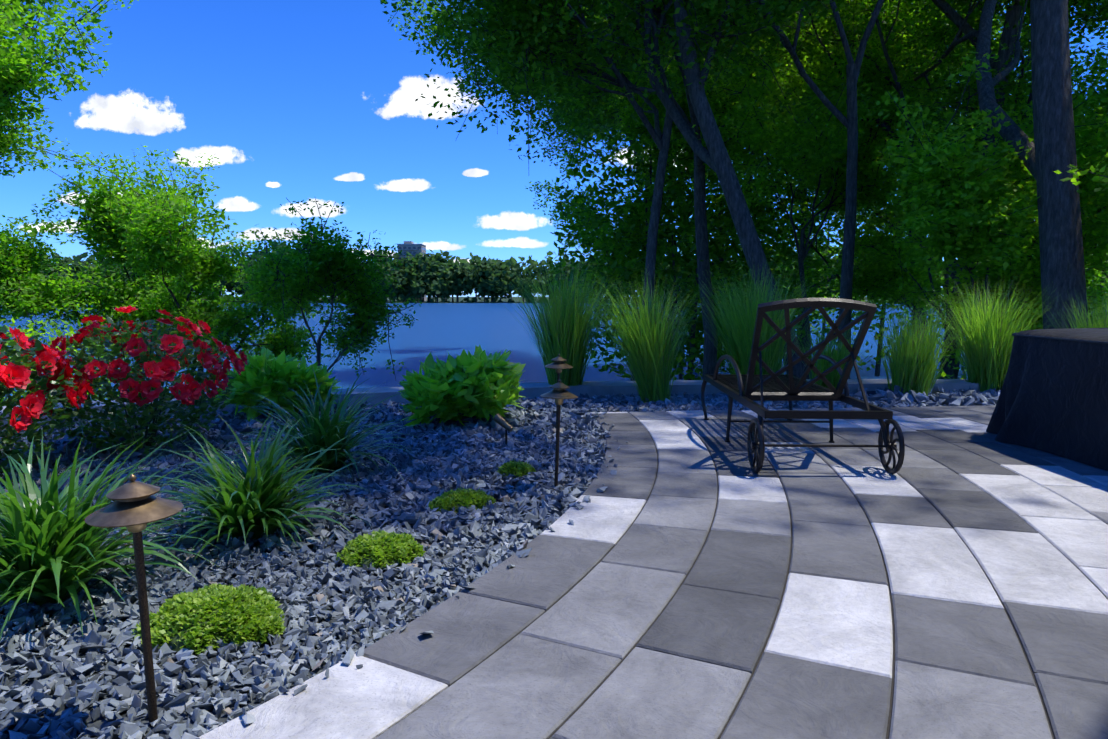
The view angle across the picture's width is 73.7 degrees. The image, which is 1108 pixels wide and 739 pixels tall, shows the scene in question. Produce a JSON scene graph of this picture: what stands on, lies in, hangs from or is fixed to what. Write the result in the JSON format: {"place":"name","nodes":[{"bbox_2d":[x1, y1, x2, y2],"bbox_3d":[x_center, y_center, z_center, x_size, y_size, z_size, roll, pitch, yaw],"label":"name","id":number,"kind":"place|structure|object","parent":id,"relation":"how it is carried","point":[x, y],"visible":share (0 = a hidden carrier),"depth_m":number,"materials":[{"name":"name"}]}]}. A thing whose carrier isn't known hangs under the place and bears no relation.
{"place":"outdoors","nodes":[
{"label":"outdoors","id":0,"kind":"place"},
{"bbox_2d":[0,0,138,177],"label":"tree","id":1,"kind":"object","parent":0,"point":[13,63],"depth_m":13.59,"materials":[{"name":"green plant"}]},
{"bbox_2d":[0,145,226,379],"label":"tree","id":2,"kind":"object","parent":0,"point":[11,302],"depth_m":16.90,"materials":[{"name":"green plant"}]},
{"bbox_2d":[214,198,421,378],"bbox_3d":[-4.153,-0.932,13.755,3.916,4.459,2.379,-5,8,-42],"label":"tree","id":3,"kind":"object","parent":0,"point":[316,265],"depth_m":13.53,"materials":[{"name":"green plant"}]},
{"bbox_2d":[0,303,967,400],"bbox_3d":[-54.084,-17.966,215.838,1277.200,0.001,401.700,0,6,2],"label":"lake water","id":4,"kind":"structure","parent":0,"point":[438,330],"depth_m":50.09,"materials":[{"name":"blue liquid"}]},
{"bbox_2d":[59,297,939,402],"bbox_3d":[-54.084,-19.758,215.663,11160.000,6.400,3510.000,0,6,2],"label":"shoreline","id":5,"kind":"structure","parent":0,"point":[503,299],"depth_m":491.12,"materials":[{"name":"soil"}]},
{"bbox_2d":[57,156,330,393],"bbox_3d":[-8.535,-1.828,16.637,6.645,5.688,5.539,0,6,2],"label":"tree","id":6,"kind":"object","parent":5,"relation":"on","point":[186,261],"depth_m":16.55,"materials":[{"name":"green plant"}]},
{"bbox_2d":[397,241,426,300],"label":"apartment block","id":7,"kind":"structure","parent":5,"relation":"on","point":[411,248],"depth_m":460.69,"materials":[{"name":"grey concrete"}]},
{"bbox_2d":[0,385,1000,738],"bbox_3d":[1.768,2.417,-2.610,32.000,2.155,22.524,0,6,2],"label":"gravel","id":8,"kind":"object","parent":5,"relation":"on","point":[88,723],"depth_m":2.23,"materials":[{"name":"grey gravel"}]},
{"bbox_2d":[0,305,247,472],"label":"rose bushes","id":9,"kind":"object","parent":8,"relation":"on","point":[60,383],"visible":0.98,"depth_m":4.78,"materials":[{"name":"red plant"}]},
{"bbox_2d":[84,474,183,725],"bbox_3d":[-1.024,0.577,1.829,0.212,0.649,0.212,0,6,2],"label":"path light","id":10,"kind":"object","parent":8,"relation":"on","point":[135,507],"visible":1,"depth_m":1.79,"materials":[{"name":"brown metal"}]},
{"bbox_2d":[0,363,427,639],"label":"daylilies","id":11,"kind":"object","parent":8,"relation":"on","point":[51,551],"visible":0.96,"depth_m":2.96,"materials":[{"name":"green plant"}]},
{"bbox_2d":[131,460,535,654],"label":"ground cover plants","id":12,"kind":"object","parent":8,"relation":"on","point":[202,619],"visible":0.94,"depth_m":2.39,"materials":[{"name":"green plant"}]},
{"bbox_2d":[213,345,525,426],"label":"shrubs","id":13,"kind":"object","parent":8,"relation":"on","point":[479,383],"visible":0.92,"depth_m":6.12,"materials":[{"name":"green plant"}]},
{"bbox_2d":[0,379,980,426],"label":"wall cap","id":14,"kind":"object","parent":8,"relation":"on","point":[589,388],"visible":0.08,"depth_m":7.84,"materials":[{"name":"stone"}]},
{"bbox_2d":[493,413,512,444],"bbox_3d":[-0.358,0.441,5.248,0.154,0.256,0.062,3,6,25],"label":"landscape spotlight","id":15,"kind":"object","parent":8,"relation":"on","point":[498,418],"visible":0.9,"depth_m":5.22,"materials":[{"name":"brown metal"}]},
{"bbox_2d":[540,379,577,489],"bbox_3d":[0.029,0.365,4.106,0.212,0.629,0.212,0,6,2],"label":"path light","id":16,"kind":"object","parent":8,"relation":"on","point":[559,393],"visible":1,"depth_m":4.07,"materials":[{"name":"brown metal"}]},
{"bbox_2d":[545,354,572,422],"bbox_3d":[0.036,0.211,5.535,0.212,0.659,0.212,0,6,2],"label":"path light","id":17,"kind":"object","parent":8,"relation":"on","point":[558,364],"visible":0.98,"depth_m":5.47,"materials":[{"name":"brown metal"}]},
{"bbox_2d":[199,405,1107,738],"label":"patio pavers","id":18,"kind":"object","parent":8,"relation":"on","point":[1015,517],"visible":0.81,"depth_m":2.46,"materials":[{"name":"stone"}]},
{"bbox_2d":[701,298,904,473],"bbox_3d":[1.614,0.009,5.242,0.840,1.034,2.172,0,6,2],"label":"chaise lounge","id":19,"kind":"object","parent":18,"relation":"on","point":[748,389],"visible":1,"depth_m":4.63,"materials":[{"name":"black metal"}]},
{"bbox_2d":[986,328,1107,470],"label":"covered grill","id":20,"kind":"object","parent":18,"relation":"on","point":[1053,397],"visible":0.98,"depth_m":4.85,"materials":[{"name":"grey fabric"}]},
{"bbox_2d":[376,428,1105,738],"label":"patio joint sand","id":21,"kind":"structure","parent":8,"relation":"on","point":[892,693],"depth_m":2.34,"materials":[{"name":"grey sand"}]},
{"bbox_2d":[500,252,1107,402],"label":"feather reed grass","id":22,"kind":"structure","parent":8,"relation":"on","point":[987,346],"depth_m":7.70,"materials":[{"name":"green plant"}]},
{"bbox_2d":[0,69,1107,402],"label":"bank shrubs","id":23,"kind":"object","parent":5,"relation":"on","point":[780,247],"depth_m":21.41,"materials":[{"name":"green plant"}]},
{"bbox_2d":[35,240,1107,302],"bbox_3d":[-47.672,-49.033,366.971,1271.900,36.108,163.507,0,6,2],"label":"shore woods","id":24,"kind":"object","parent":5,"relation":"on","point":[430,274],"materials":[{"name":"green plant"}]},
{"bbox_2d":[614,0,1068,378],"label":"tree","id":25,"kind":"object","parent":5,"relation":"on","point":[1012,17],"depth_m":19.00,"materials":[{"name":"green plant"}]},
{"bbox_2d":[843,0,1107,328],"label":"oak","id":26,"kind":"object","parent":5,"relation":"on","point":[1062,264],"depth_m":10.70,"materials":[{"name":"plant"}]},
{"bbox_2d":[380,0,721,380],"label":"tree","id":27,"kind":"object","parent":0,"point":[448,20],"depth_m":14.16,"materials":[{"name":"green plant"}]},
{"bbox_2d":[0,0,1107,296],"label":"sky","id":28,"kind":"structure","parent":0,"point":[294,100],"materials":[{"name":"blue"}]},
{"bbox_2d":[387,0,798,353],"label":"tree","id":29,"kind":"object","parent":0,"point":[590,117],"depth_m":29.29,"materials":[{"name":"green plant"}]},
{"bbox_2d":[418,0,809,378],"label":"tree","id":30,"kind":"object","parent":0,"point":[621,8],"depth_m":13.22,"materials":[{"name":"green plant"}]},
{"bbox_2d":[525,53,756,378],"bbox_3d":[2.702,-4.834,22.906,7.252,10.458,6.100,0,6,2],"label":"understorey","id":31,"kind":"object","parent":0,"point":[683,104],"depth_m":22.15,"materials":[{"name":"green plant"}]},
{"bbox_2d":[470,0,858,302],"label":"tree","id":32,"kind":"object","parent":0,"point":[566,133],"depth_m":30.69,"materials":[{"name":"green plant"}]},
{"bbox_2d":[491,0,856,379],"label":"tree","id":33,"kind":"object","parent":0,"point":[710,349],"depth_m":17.73,"materials":[{"name":"green plant"}]},
{"bbox_2d":[592,0,884,378],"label":"oak","id":34,"kind":"object","parent":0,"point":[768,6],"depth_m":13.90,"materials":[{"name":"green plant"}]},
{"bbox_2d":[670,1,963,377],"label":"tree","id":35,"kind":"object","parent":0,"point":[824,154],"depth_m":18.00,"materials":[{"name":"green plant"}]},
{"bbox_2d":[621,0,1107,341],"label":"tree","id":36,"kind":"object","parent":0,"point":[1090,11],"depth_m":19.89,"materials":[{"name":"green plant"}]},
{"bbox_2d":[689,25,1107,378],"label":"tree","id":37,"kind":"object","parent":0,"point":[811,198],"depth_m":22.68,"materials":[{"name":"green plant"}]},
{"bbox_2d":[739,0,1075,352],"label":"tree","id":38,"kind":"object","parent":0,"point":[949,27],"depth_m":26.95,"materials":[{"name":"green plant"}]},
{"bbox_2d":[785,34,1083,347],"bbox_3d":[10.284,-4.123,20.212,8.149,9.561,6.795,0,6,2],"label":"understorey","id":39,"kind":"object","parent":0,"point":[884,265],"depth_m":19.76,"materials":[{"name":"green plant"}]},
{"bbox_2d":[872,37,1107,366],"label":"understorey","id":40,"kind":"object","parent":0,"point":[979,200],"depth_m":11.78,"materials":[{"name":"green plant"}]},
{"bbox_2d":[1017,43,1107,328],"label":"understorey","id":41,"kind":"object","parent":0,"point":[1102,63],"depth_m":15.09,"materials":[{"name":"green plant"}]},
{"bbox_2d":[1053,128,1107,192],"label":"tree","id":42,"kind":"object","parent":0,"point":[1076,175],"depth_m":9.62,"materials":[{"name":"green plant"}]}
]}

